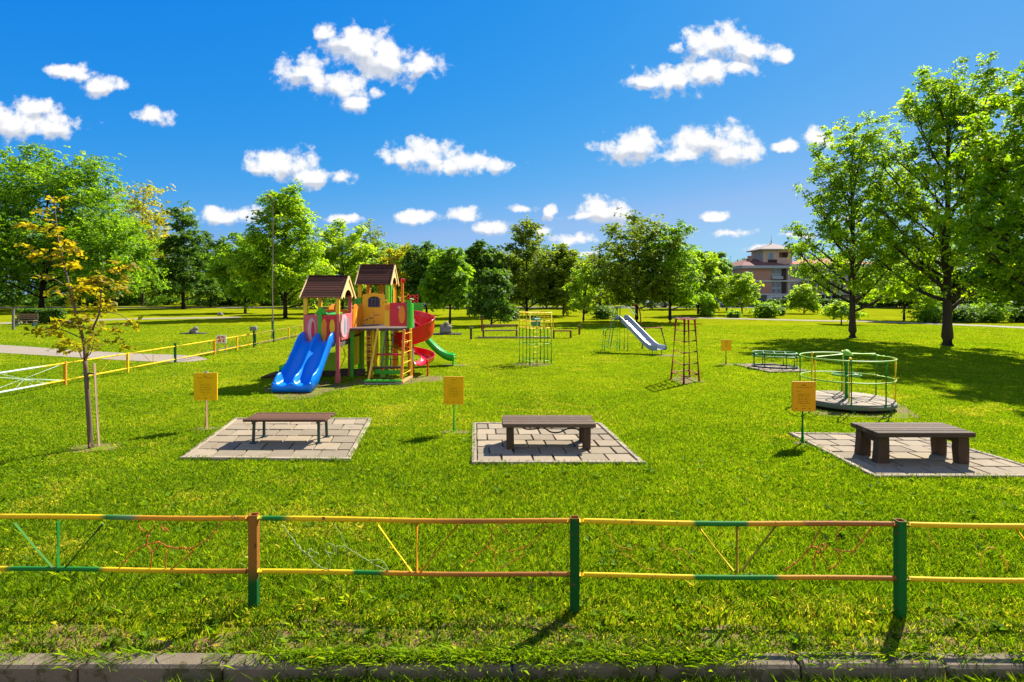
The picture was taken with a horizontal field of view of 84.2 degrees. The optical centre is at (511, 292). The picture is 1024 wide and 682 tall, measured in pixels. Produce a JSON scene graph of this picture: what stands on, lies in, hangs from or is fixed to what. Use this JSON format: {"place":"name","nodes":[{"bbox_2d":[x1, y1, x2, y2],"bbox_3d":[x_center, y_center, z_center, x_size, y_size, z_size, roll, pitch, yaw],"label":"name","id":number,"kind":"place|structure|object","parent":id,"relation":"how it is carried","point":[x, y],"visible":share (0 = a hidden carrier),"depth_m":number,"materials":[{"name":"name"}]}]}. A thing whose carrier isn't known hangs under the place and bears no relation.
{"place":"outdoors","nodes":[
{"label":"outdoors","id":0,"kind":"place"},
{"bbox_2d":[0,345,206,361],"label":"path","id":1,"kind":"structure","parent":0,"point":[50,352],"depth_m":23.85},
{"bbox_2d":[0,317,238,323],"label":"path","id":2,"kind":"structure","parent":0,"point":[144,318],"depth_m":57.51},
{"bbox_2d":[189,419,366,456],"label":"pavement","id":3,"kind":"structure","parent":0,"point":[279,444],"depth_m":9.87,"materials":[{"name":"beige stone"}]},
{"bbox_2d":[243,412,335,443],"bbox_3d":[-3.869,2.357,9.881,1.422,0.429,0.581,0,0,0],"label":"park bench","id":4,"kind":"object","parent":3,"relation":"on","point":[316,417],"visible":1,"depth_m":9.76,"materials":[{"name":"wood"}]},
{"bbox_2d":[0,307,968,307],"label":"road","id":5,"kind":"structure","parent":0,"point":[352,307],"depth_m":101.14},
{"bbox_2d":[0,295,1023,681],"bbox_3d":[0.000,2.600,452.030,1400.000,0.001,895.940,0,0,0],"label":"ground","id":6,"kind":"structure","parent":0,"point":[252,317],"depth_m":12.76,"materials":[{"name":"green plant"}]},
{"bbox_2d":[11,309,14,329],"bbox_3d":[-35.360,1.875,40.182,0.170,1.450,0.170,0,0,0],"label":"short post","id":7,"kind":"object","parent":6,"relation":"on","point":[13,319],"visible":1,"depth_m":40.12,"materials":[{"name":"grey metal"}]},
{"bbox_2d":[0,179,44,275],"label":"park tree","id":8,"kind":"object","parent":6,"relation":"on","point":[6,249],"visible":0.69,"depth_m":76.05,"materials":[{"name":"green plant"}]},
{"bbox_2d":[11,314,37,325],"bbox_3d":[-38.012,2.113,44.252,1.700,0.993,0.555,0,0,0],"label":"park bench","id":9,"kind":"object","parent":6,"relation":"on","point":[34,322],"visible":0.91,"depth_m":44.43,"materials":[{"name":"brown wood"}]},
{"bbox_2d":[0,234,59,307],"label":"park tree","id":10,"kind":"object","parent":6,"relation":"on","point":[9,289],"visible":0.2,"depth_m":96.23,"materials":[{"name":"green plant"}]},
{"bbox_2d":[15,308,69,323],"bbox_3d":[-39.464,1.939,47.642,3.961,1.328,1.606,0,0,0],"label":"hedge","id":11,"kind":"object","parent":6,"relation":"on","point":[45,315],"visible":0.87,"depth_m":47.30,"materials":[{"name":"green plant"}]},
{"bbox_2d":[24,253,122,305],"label":"park tree","id":12,"kind":"object","parent":6,"relation":"on","point":[82,296],"visible":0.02,"depth_m":113.25,"materials":[{"name":"green plant"}]},
{"bbox_2d":[0,141,166,307],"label":"park tree","id":13,"kind":"object","parent":6,"relation":"on","point":[91,197],"visible":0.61,"depth_m":82.96,"materials":[{"name":"green plant"}]},
{"bbox_2d":[82,363,99,445],"bbox_3d":[-7.163,1.950,9.645,0.301,1.503,0.104,0,0,12],"label":"tree stake","id":14,"kind":"object","parent":6,"relation":"on","point":[96,402],"visible":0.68,"depth_m":9.65,"materials":[{"name":"brown wood"}]},
{"bbox_2d":[69,443,121,452],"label":"bare soil","id":15,"kind":"structure","parent":6,"relation":"on","point":[100,446],"depth_m":9.52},
{"bbox_2d":[13,195,142,448],"bbox_3d":[-7.193,0.473,9.460,1.778,4.295,1.184,0,0,0],"label":"sapling","id":16,"kind":"object","parent":15,"relation":"on","point":[76,322],"visible":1,"depth_m":9.47,"materials":[{"name":"yellow plant"}]},
{"bbox_2d":[54,214,171,311],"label":"park tree","id":17,"kind":"object","parent":6,"relation":"on","point":[96,242],"visible":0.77,"depth_m":76.92,"materials":[{"name":"green plant"}]},
{"bbox_2d":[87,180,194,305],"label":"young tree","id":18,"kind":"object","parent":6,"relation":"on","point":[144,218],"visible":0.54,"depth_m":109.21,"materials":[{"name":"green plant"}]},
{"bbox_2d":[0,325,302,392],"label":"tube fence","id":19,"kind":"object","parent":6,"relation":"on","point":[65,379],"visible":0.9,"depth_m":18.46,"materials":[{"name":"metal"}]},
{"bbox_2d":[216,335,225,353],"bbox_3d":[-12.457,2.220,24.298,0.420,0.820,0.066,0,0,0],"label":"notice board","id":20,"kind":"object","parent":19,"relation":"attached to","point":[222,338],"visible":0.88,"depth_m":24.27,"materials":[{"name":"grey metal"}]},
{"bbox_2d":[127,230,197,304],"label":"park tree","id":21,"kind":"object","parent":6,"relation":"on","point":[155,293],"visible":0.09,"depth_m":121.98,"materials":[{"name":"green plant"}]},
{"bbox_2d":[147,200,223,308],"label":"park tree","id":22,"kind":"object","parent":6,"relation":"on","point":[181,262],"visible":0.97,"depth_m":90.92,"materials":[{"name":"green plant"}]},
{"bbox_2d":[179,326,205,333],"bbox_3d":[-20.331,2.380,36.230,1.500,0.520,0.700,0,0,0],"label":"stone heap","id":23,"kind":"object","parent":6,"relation":"on","point":[194,330],"visible":0.93,"depth_m":36.04,"materials":[{"name":"stone"}]},
{"bbox_2d":[193,426,218,429],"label":"bare soil","id":24,"kind":"structure","parent":6,"relation":"on","point":[211,427],"depth_m":10.84,"materials":[{"name":"soil"}]},
{"bbox_2d":[194,371,217,427],"bbox_3d":[-5.866,2.100,10.879,0.434,1.200,0.080,0,0,-3],"label":"rules sign","id":25,"kind":"object","parent":24,"relation":"on","point":[206,385],"visible":0.98,"depth_m":10.84,"materials":[{"name":"yellow metal"}]},
{"bbox_2d":[187,230,239,307],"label":"park tree","id":26,"kind":"object","parent":6,"relation":"on","point":[210,247],"visible":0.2,"depth_m":99.49,"materials":[{"name":"green plant"}]},
{"bbox_2d":[202,240,248,305],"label":"park tree","id":27,"kind":"object","parent":6,"relation":"on","point":[223,289],"visible":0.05,"depth_m":114.70,"materials":[{"name":"green plant"}]},
{"bbox_2d":[200,231,275,312],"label":"park tree","id":28,"kind":"object","parent":6,"relation":"on","point":[237,291],"visible":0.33,"depth_m":72.52,"materials":[{"name":"green plant"}]},
{"bbox_2d":[195,336,297,354],"bbox_3d":[-13.177,2.600,29.053,0.560,0.070,12.070,0,0,1],"label":"path edging","id":29,"kind":"object","parent":6,"relation":"on","point":[241,345],"visible":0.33,"depth_m":27.48,"materials":[{"name":"metal"}]},
{"bbox_2d":[250,326,257,346],"bbox_3d":[-12.350,2.125,27.100,0.300,1.050,0.240,0,0,0],"label":"bollard","id":30,"kind":"object","parent":6,"relation":"on","point":[253,328],"visible":0.88,"depth_m":27.06,"materials":[{"name":"metal"}]},
{"bbox_2d":[266,195,273,337],"bbox_3d":[-13.654,-1.390,32.061,0.205,8.180,1.058,0,0,-7],"label":"lamp post","id":31,"kind":"object","parent":6,"relation":"on","point":[272,321],"visible":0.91,"depth_m":32.47,"materials":[{"name":"grey metal"}]},
{"bbox_2d":[179,418,371,461],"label":"kerb","id":32,"kind":"structure","parent":6,"relation":"on","point":[224,427],"depth_m":8.83,"materials":[{"name":"concrete"}]},
{"bbox_2d":[214,178,339,317],"bbox_3d":[-23.094,-4.371,57.986,11.994,14.107,12.239,0,0,0],"label":"park tree","id":33,"kind":"object","parent":6,"relation":"on","point":[291,271],"visible":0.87,"depth_m":56.79,"materials":[{"name":"green plant"}]},
{"bbox_2d":[264,380,351,399],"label":"bare soil","id":34,"kind":"structure","parent":6,"relation":"on","point":[326,385],"depth_m":15.09,"materials":[{"name":"soil"}]},
{"bbox_2d":[288,238,353,306],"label":"park tree","id":35,"kind":"object","parent":6,"relation":"on","point":[329,246],"visible":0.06,"depth_m":105.00,"materials":[{"name":"green plant"}]},
{"bbox_2d":[312,218,379,308],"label":"park tree","id":36,"kind":"object","parent":6,"relation":"on","point":[336,238],"visible":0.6,"depth_m":73.08,"materials":[{"name":"green plant"}]},
{"bbox_2d":[261,264,454,392],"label":"play tower","id":37,"kind":"structure","parent":6,"relation":"on","point":[312,359],"depth_m":17.36,"materials":[{"name":"paint"}]},
{"bbox_2d":[332,240,383,306],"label":"park tree","id":38,"kind":"object","parent":6,"relation":"on","point":[338,272],"visible":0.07,"depth_m":98.66,"materials":[{"name":"green plant"}]},
{"bbox_2d":[354,218,390,292],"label":"park tree","id":39,"kind":"object","parent":6,"relation":"on","point":[373,238],"visible":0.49,"depth_m":78.59,"materials":[{"name":"green plant"}]},
{"bbox_2d":[348,236,412,302],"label":"park tree","id":40,"kind":"object","parent":6,"relation":"on","point":[396,244],"visible":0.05,"depth_m":104.29,"materials":[{"name":"green plant"}]},
{"bbox_2d":[345,378,418,384],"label":"bare soil","id":41,"kind":"structure","parent":6,"relation":"on","point":[361,382],"depth_m":16.43,"materials":[{"name":"soil"}]},
{"bbox_2d":[374,243,414,302],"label":"park tree","id":42,"kind":"object","parent":6,"relation":"on","point":[391,256],"visible":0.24,"depth_m":72.95,"materials":[{"name":"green plant"}]},
{"bbox_2d":[389,240,446,312],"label":"park tree","id":43,"kind":"object","parent":6,"relation":"on","point":[412,268],"visible":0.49,"depth_m":65.64,"materials":[{"name":"green plant"}]},
{"bbox_2d":[409,375,443,381],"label":"bare soil","id":44,"kind":"structure","parent":6,"relation":"on","point":[429,378],"depth_m":17.20,"materials":[{"name":"soil"}]},
{"bbox_2d":[417,246,476,323],"bbox_3d":[-5.291,-0.617,47.119,5.169,6.595,5.765,0,0,0],"label":"park tree","id":45,"kind":"object","parent":6,"relation":"on","point":[450,269],"visible":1,"depth_m":46.00,"materials":[{"name":"green plant"}]},
{"bbox_2d":[433,322,461,334],"bbox_3d":[-4.173,2.220,35.645,2.000,0.840,0.900,0,0,0],"label":"stone heap","id":46,"kind":"object","parent":6,"relation":"on","point":[445,328],"visible":0.96,"depth_m":35.44,"materials":[{"name":"stone"}]},
{"bbox_2d":[440,430,469,433],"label":"bare soil","id":47,"kind":"structure","parent":6,"relation":"on","point":[459,431],"depth_m":10.61,"materials":[{"name":"soil"}]},
{"bbox_2d":[444,376,463,431],"bbox_3d":[-1.088,2.130,10.618,0.377,1.141,0.080,0,0,1],"label":"rules sign","id":48,"kind":"object","parent":47,"relation":"on","point":[453,390],"visible":0.99,"depth_m":10.58,"materials":[{"name":"metal"}]},
{"bbox_2d":[464,239,507,315],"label":"park tree","id":49,"kind":"object","parent":6,"relation":"on","point":[488,257],"visible":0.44,"depth_m":60.15,"materials":[{"name":"green plant"}]},
{"bbox_2d":[465,267,518,323],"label":"bushy tree","id":50,"kind":"object","parent":6,"relation":"on","point":[492,300],"visible":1,"depth_m":44.48,"materials":[{"name":"green plant"}]},
{"bbox_2d":[482,324,517,336],"bbox_3d":[-0.699,2.228,33.002,2.100,0.804,0.375,0,0,0],"label":"bench","id":51,"kind":"object","parent":6,"relation":"on","point":[499,325],"visible":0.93,"depth_m":33.12,"materials":[{"name":"wood"}]},
{"bbox_2d":[0,247,1012,305],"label":"woodland","id":52,"kind":"object","parent":6,"relation":"on","point":[151,300],"depth_m":117.08,"materials":[{"name":"plant"}]},
{"bbox_2d":[498,304,522,319],"bbox_3d":[-0.243,1.769,53.940,2.666,1.702,2.544,0,0,0],"label":"bush","id":53,"kind":"object","parent":6,"relation":"on","point":[516,315],"visible":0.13,"depth_m":53.45,"materials":[{"name":"green plant"}]},
{"bbox_2d":[0,652,1023,681],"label":"kerb","id":54,"kind":"structure","parent":6,"relation":"on","point":[183,666],"depth_m":3.90,"materials":[{"name":"concrete"}]},
{"bbox_2d":[0,512,1023,618],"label":"tube fence","id":55,"kind":"object","parent":6,"relation":"on","point":[899,578],"visible":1,"depth_m":4.61,"materials":[{"name":"metal"}]},
{"bbox_2d":[0,612,1023,655],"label":"grass","id":56,"kind":"structure","parent":6,"relation":"on","point":[295,640],"depth_m":4.26,"materials":[{"name":"green plant"}]},
{"bbox_2d":[477,337,549,337],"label":"kerb","id":57,"kind":"structure","parent":6,"relation":"on","point":[510,337],"depth_m":32.39,"materials":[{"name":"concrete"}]},
{"bbox_2d":[495,247,538,306],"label":"park tree","id":58,"kind":"object","parent":6,"relation":"on","point":[504,255],"visible":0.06,"depth_m":98.97,"materials":[{"name":"green plant"}]},
{"bbox_2d":[509,363,548,365],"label":"bare soil","id":59,"kind":"structure","parent":6,"relation":"on","point":[534,364],"depth_m":20.55,"materials":[{"name":"soil"}]},
{"bbox_2d":[498,215,570,315],"bbox_3d":[2.004,-3.047,63.390,9.126,11.460,8.705,0,0,0],"label":"park tree","id":60,"kind":"object","parent":6,"relation":"on","point":[527,265],"visible":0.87,"depth_m":62.13,"materials":[{"name":"green plant"}]},
{"bbox_2d":[519,311,551,364],"bbox_3d":[0.866,1.663,21.049,0.935,1.933,0.933,0,0,-24],"label":"climbing cage","id":61,"kind":"object","parent":6,"relation":"on","point":[535,322],"visible":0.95,"depth_m":20.99,"materials":[{"name":"metal"}]},
{"bbox_2d":[518,242,575,307],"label":"park tree","id":62,"kind":"object","parent":6,"relation":"on","point":[545,247],"visible":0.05,"depth_m":95.45,"materials":[{"name":"green plant"}]},
{"bbox_2d":[536,316,571,337],"bbox_3d":[2.409,1.982,32.741,2.041,1.296,0.340,0,0,0],"label":"bench","id":63,"kind":"object","parent":6,"relation":"on","point":[557,330],"visible":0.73,"depth_m":32.58,"materials":[{"name":"wood"}]},
{"bbox_2d":[471,422,645,464],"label":"kerb","id":64,"kind":"structure","parent":6,"relation":"on","point":[612,435],"depth_m":8.63,"materials":[{"name":"concrete"}]},
{"bbox_2d":[530,242,590,315],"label":"park tree","id":65,"kind":"object","parent":6,"relation":"on","point":[566,257],"visible":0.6,"depth_m":63.47,"materials":[{"name":"green plant"}]},
{"bbox_2d":[562,262,603,321],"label":"young tree","id":66,"kind":"object","parent":6,"relation":"on","point":[584,279],"visible":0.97,"depth_m":51.06,"materials":[{"name":"green plant"}]},
{"bbox_2d":[589,304,620,318],"bbox_3d":[9.436,1.859,56.627,3.352,1.528,2.617,0,0,0],"label":"bush","id":67,"kind":"object","parent":6,"relation":"on","point":[602,312],"visible":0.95,"depth_m":56.23,"materials":[{"name":"green plant"}]},
{"bbox_2d":[577,252,634,305],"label":"park tree","id":68,"kind":"object","parent":6,"relation":"on","point":[598,300],"visible":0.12,"depth_m":95.21,"materials":[{"name":"green plant"}]},
{"bbox_2d":[602,306,665,354],"bbox_3d":[5.438,1.619,25.086,3.202,2.066,1.397,0,0,44],"label":"metal slide","id":69,"kind":"object","parent":6,"relation":"on","point":[643,337],"visible":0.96,"depth_m":25.14,"materials":[{"name":"metal"}]},
{"bbox_2d":[588,207,688,321],"bbox_3d":[11.089,-2.284,50.433,8.605,9.948,10.023,0,0,0],"label":"park tree","id":70,"kind":"object","parent":6,"relation":"on","point":[625,270],"visible":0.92,"depth_m":48.83,"materials":[{"name":"green plant"}]},
{"bbox_2d":[630,219,715,321],"bbox_3d":[14.191,-1.936,50.163,7.108,9.236,7.031,0,0,0],"label":"park tree","id":71,"kind":"object","parent":6,"relation":"on","point":[684,293],"visible":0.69,"depth_m":49.00,"materials":[{"name":"green plant"}]},
{"bbox_2d":[670,377,705,383],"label":"bare soil","id":72,"kind":"structure","parent":6,"relation":"on","point":[688,379],"depth_m":16.99,"materials":[{"name":"soil"}]},
{"bbox_2d":[670,317,699,383],"bbox_3d":[5.153,1.698,16.771,0.754,1.914,1.478,0,0,0],"label":"ladder pyramid","id":73,"kind":"object","parent":72,"relation":"on","point":[688,319],"visible":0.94,"depth_m":16.64,"materials":[{"name":"metal"}]},
{"bbox_2d":[672,245,729,315],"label":"park tree","id":74,"kind":"object","parent":6,"relation":"on","point":[712,283],"visible":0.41,"depth_m":63.80,"materials":[{"name":"green plant"}]},
{"bbox_2d":[697,306,716,315],"bbox_3d":[21.689,2.000,63.086,2.108,1.253,1.917,0,0,0],"label":"bush","id":75,"kind":"object","parent":6,"relation":"on","point":[706,312],"visible":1,"depth_m":62.87,"materials":[{"name":"green plant"}]},
{"bbox_2d":[695,251,732,299],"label":"park tree","id":76,"kind":"object","parent":6,"relation":"on","point":[724,269],"visible":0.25,"depth_m":67.80,"materials":[{"name":"green plant"}]},
{"bbox_2d":[718,261,737,311],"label":"park tree","id":77,"kind":"object","parent":6,"relation":"on","point":[730,265],"visible":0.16,"depth_m":78.77,"materials":[{"name":"green plant"}]},
{"bbox_2d":[725,307,742,317],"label":"bush","id":78,"kind":"object","parent":6,"relation":"on","point":[734,313],"visible":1,"depth_m":59.46,"materials":[{"name":"green plant"}]},
{"bbox_2d":[719,272,764,312],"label":"young tree","id":79,"kind":"object","parent":6,"relation":"on","point":[741,287],"visible":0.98,"depth_m":66.50,"materials":[{"name":"green plant"}]},
{"bbox_2d":[745,299,784,317],"bbox_3d":[26.622,1.639,59.800,3.842,1.972,3.231,0,0,25],"label":"bush","id":80,"kind":"object","parent":6,"relation":"on","point":[767,310],"visible":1,"depth_m":59.13,"materials":[{"name":"green plant"}]},
{"bbox_2d":[734,363,809,372],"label":"kerb","id":81,"kind":"structure","parent":6,"relation":"on","point":[802,370],"depth_m":18.89,"materials":[{"name":"concrete"}]},
{"bbox_2d":[783,283,821,312],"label":"young tree","id":82,"kind":"object","parent":6,"relation":"on","point":[803,297],"visible":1,"depth_m":70.67,"materials":[{"name":"green plant"}]},
{"bbox_2d":[718,239,887,305],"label":"brick building","id":83,"kind":"structure","parent":6,"relation":"on","point":[769,265],"depth_m":110.15,"materials":[{"name":"brown brick"}]},
{"bbox_2d":[792,381,815,442],"bbox_3d":[5.038,2.115,9.815,0.397,1.171,0.080,0,0,2],"label":"rules sign","id":84,"kind":"object","parent":6,"relation":"on","point":[803,396],"visible":1,"depth_m":9.78,"materials":[{"name":"metal"}]},
{"bbox_2d":[819,300,868,323],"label":"young tree","id":85,"kind":"object","parent":6,"relation":"on","point":[837,309],"visible":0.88,"depth_m":46.61,"materials":[{"name":"green plant"}]},
{"bbox_2d":[780,109,934,337],"bbox_3d":[19.556,-3.823,32.854,7.290,13.012,7.577,0,0,0],"label":"park tree","id":86,"kind":"object","parent":6,"relation":"on","point":[844,261],"visible":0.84,"depth_m":32.38,"materials":[{"name":"green plant"}]},
{"bbox_2d":[800,403,918,418],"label":"bare soil","id":87,"kind":"structure","parent":6,"relation":"on","point":[860,413],"depth_m":12.30,"materials":[{"name":"soil"}]},
{"bbox_2d":[799,349,897,412],"bbox_3d":[7.700,1.960,13.050,1.960,1.320,1.960,0,0,-9],"label":"roundabout","id":88,"kind":"object","parent":87,"relation":"on","point":[844,398],"visible":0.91,"depth_m":12.68,"materials":[{"name":"paint"}]},
{"bbox_2d":[765,299,975,307],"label":"hedge","id":89,"kind":"object","parent":6,"relation":"on","point":[822,302],"visible":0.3,"depth_m":99.61,"materials":[{"name":"green plant"}]},
{"bbox_2d":[843,256,942,307],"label":"park tree","id":90,"kind":"object","parent":6,"relation":"on","point":[885,281],"visible":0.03,"depth_m":99.91,"materials":[{"name":"green plant"}]},
{"bbox_2d":[858,260,942,320],"bbox_3d":[37.231,-0.242,53.025,7.224,5.846,7.296,0,0,0],"label":"young tree","id":91,"kind":"object","parent":6,"relation":"on","point":[909,296],"visible":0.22,"depth_m":52.67,"materials":[{"name":"green plant"}]},
{"bbox_2d":[789,432,1023,478],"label":"kerb","id":92,"kind":"structure","parent":6,"relation":"on","point":[795,435],"depth_m":8.45,"materials":[{"name":"concrete"}]},
{"bbox_2d":[871,251,972,303],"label":"park tree","id":93,"kind":"object","parent":6,"relation":"on","point":[952,282],"depth_m":95.88,"materials":[{"name":"green plant"}]},
{"bbox_2d":[901,297,952,322],"bbox_3d":[36.986,1.466,50.237,3.628,2.321,3.402,0,0,-41],"label":"shrub","id":94,"kind":"object","parent":6,"relation":"on","point":[927,313],"visible":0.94,"depth_m":49.83,"materials":[{"name":"green plant"}]},
{"bbox_2d":[855,51,1023,345],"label":"park tree","id":95,"kind":"object","parent":6,"relation":"on","point":[954,101],"visible":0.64,"depth_m":27.53,"materials":[{"name":"green plant"}]},
{"bbox_2d":[937,302,986,322],"bbox_3d":[39.712,1.693,50.257,3.560,1.874,3.823,0,0,-39],"label":"shrub","id":96,"kind":"object","parent":6,"relation":"on","point":[964,315],"visible":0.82,"depth_m":49.53,"materials":[{"name":"green plant"}]},
{"bbox_2d":[935,247,999,306],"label":"park tree","id":97,"kind":"object","parent":6,"relation":"on","point":[962,270],"visible":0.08,"depth_m":93.72,"materials":[{"name":"green plant"}]},
{"bbox_2d":[939,60,1023,321],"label":"park tree","id":98,"kind":"object","parent":6,"relation":"on","point":[1009,223],"visible":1,"depth_m":21.03,"materials":[{"name":"green plant"}]},
{"bbox_2d":[941,248,1021,304],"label":"park tree","id":99,"kind":"object","parent":6,"relation":"on","point":[998,284],"visible":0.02,"depth_m":94.39,"materials":[{"name":"green plant"}]},
{"bbox_2d":[970,297,1018,322],"bbox_3d":[42.428,1.492,50.353,4.229,2.266,3.753,0,0,0],"label":"shrub","id":100,"kind":"object","parent":6,"relation":"on","point":[995,314],"visible":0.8,"depth_m":49.58,"materials":[{"name":"green plant"}]},
{"bbox_2d":[1003,302,1023,322],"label":"shrub","id":101,"kind":"object","parent":6,"relation":"on","point":[1019,317],"visible":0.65,"depth_m":49.96,"materials":[{"name":"green plant"}]},
{"label":"bare soil","id":102,"kind":"structure","parent":6,"relation":"on","visible":0},
{"bbox_2d":[721,340,730,363],"bbox_3d":[7.800,2.200,20.647,0.362,1.001,0.080,0,0,-2],"label":"rules sign","id":103,"kind":"object","parent":102,"relation":"on","point":[725,345],"visible":0.98,"depth_m":20.61,"materials":[{"name":"metal"}]},
{"bbox_2d":[476,424,634,460],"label":"pavement","id":104,"kind":"structure","parent":0,"point":[602,439],"depth_m":9.52,"materials":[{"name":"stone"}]},
{"bbox_2d":[502,415,595,449],"bbox_3d":[0.601,2.355,9.580,1.550,0.441,0.663,0,0,0],"label":"park bench","id":105,"kind":"object","parent":104,"relation":"on","point":[584,424],"visible":1,"depth_m":9.35,"materials":[{"name":"wood"}]},
{"bbox_2d":[739,364,799,370],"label":"pavement","id":106,"kind":"structure","parent":0,"point":[768,369],"depth_m":19.30,"materials":[{"name":"concrete"}]},
{"bbox_2d":[751,351,798,368],"bbox_3d":[9.106,2.324,19.644,1.500,0.552,0.975,0,0,20],"label":"oval frame","id":107,"kind":"object","parent":106,"relation":"on","point":[755,353],"visible":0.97,"depth_m":19.52,"materials":[{"name":"green metal"}]},
{"bbox_2d":[672,317,1023,327],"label":"path","id":108,"kind":"structure","parent":0,"point":[859,321],"depth_m":51.46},
{"bbox_2d":[798,434,1023,473],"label":"pavement","id":109,"kind":"structure","parent":0,"point":[911,455],"depth_m":8.73,"materials":[{"name":"grey concrete"}]},
{"bbox_2d":[851,422,975,463],"bbox_3d":[6.187,2.326,8.790,1.471,0.487,0.681,0,0,0],"label":"park bench","id":110,"kind":"object","parent":109,"relation":"on","point":[879,434],"visible":1,"depth_m":8.62,"materials":[{"name":"wood"}]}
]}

